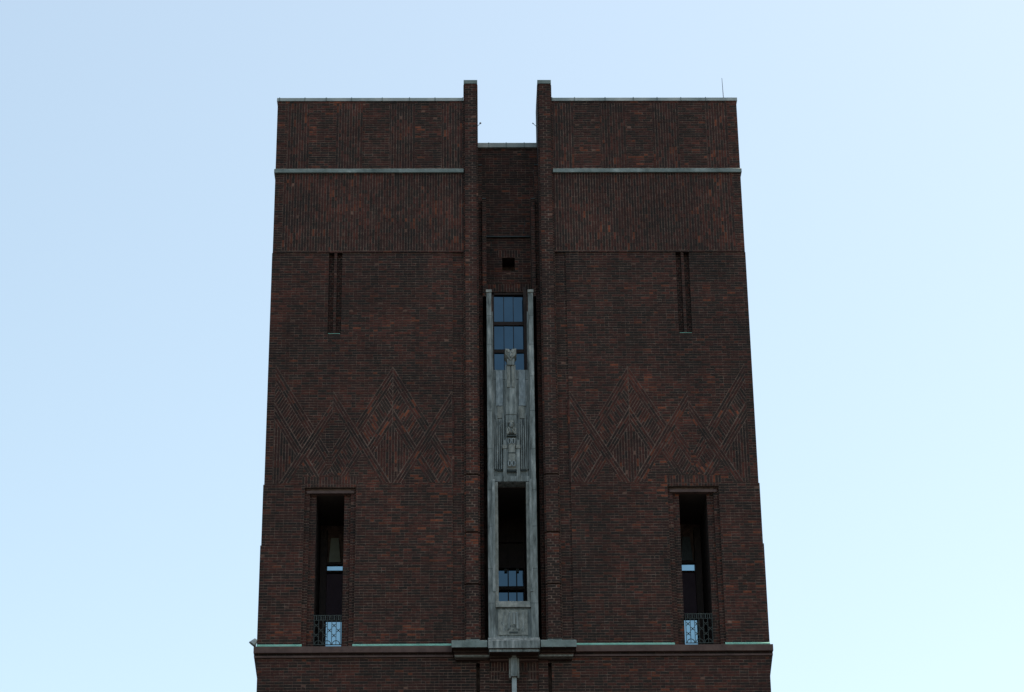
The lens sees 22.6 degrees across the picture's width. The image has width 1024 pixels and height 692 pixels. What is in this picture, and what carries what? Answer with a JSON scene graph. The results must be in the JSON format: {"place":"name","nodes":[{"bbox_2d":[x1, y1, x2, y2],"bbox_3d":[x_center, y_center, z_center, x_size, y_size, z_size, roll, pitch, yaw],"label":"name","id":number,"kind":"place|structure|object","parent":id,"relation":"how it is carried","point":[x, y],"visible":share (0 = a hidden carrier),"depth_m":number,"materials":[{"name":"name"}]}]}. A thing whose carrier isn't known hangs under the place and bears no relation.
{"place":"outdoors","nodes":[
{"label":"outdoors","id":0,"kind":"place"},
{"bbox_2d":[0,0,1023,691],"label":"sky","id":1,"kind":"structure","parent":0,"point":[881,142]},
{"label":"ground","id":2,"kind":"structure","parent":0,"visible":0},
{"bbox_2d":[253,80,772,691],"bbox_3d":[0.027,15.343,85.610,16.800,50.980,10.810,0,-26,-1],"label":"brick tower","id":3,"kind":"structure","parent":2,"relation":"on","point":[511,438],"depth_m":87.15,"materials":[{"name":"brown brick"}]},
{"bbox_2d":[249,638,256,646],"bbox_3d":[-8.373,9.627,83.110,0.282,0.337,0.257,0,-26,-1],"label":"floodlight","id":4,"kind":"object","parent":3,"relation":"on","point":[253,642],"visible":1,"depth_m":83.04,"materials":[{"name":"grey metal"}]},
{"bbox_2d":[492,287,526,369],"bbox_3d":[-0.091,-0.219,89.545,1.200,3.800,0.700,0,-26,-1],"label":"window","id":5,"kind":"structure","parent":3,"relation":"in","point":[508,309],"depth_m":89.90,"materials":[{"name":"blue glass"}]},
{"bbox_2d":[498,518,524,600],"bbox_3d":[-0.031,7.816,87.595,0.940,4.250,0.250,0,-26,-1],"label":"window","id":6,"kind":"structure","parent":3,"relation":"in","point":[511,552],"depth_m":87.86,"materials":[{"name":"black glass"}]}
]}

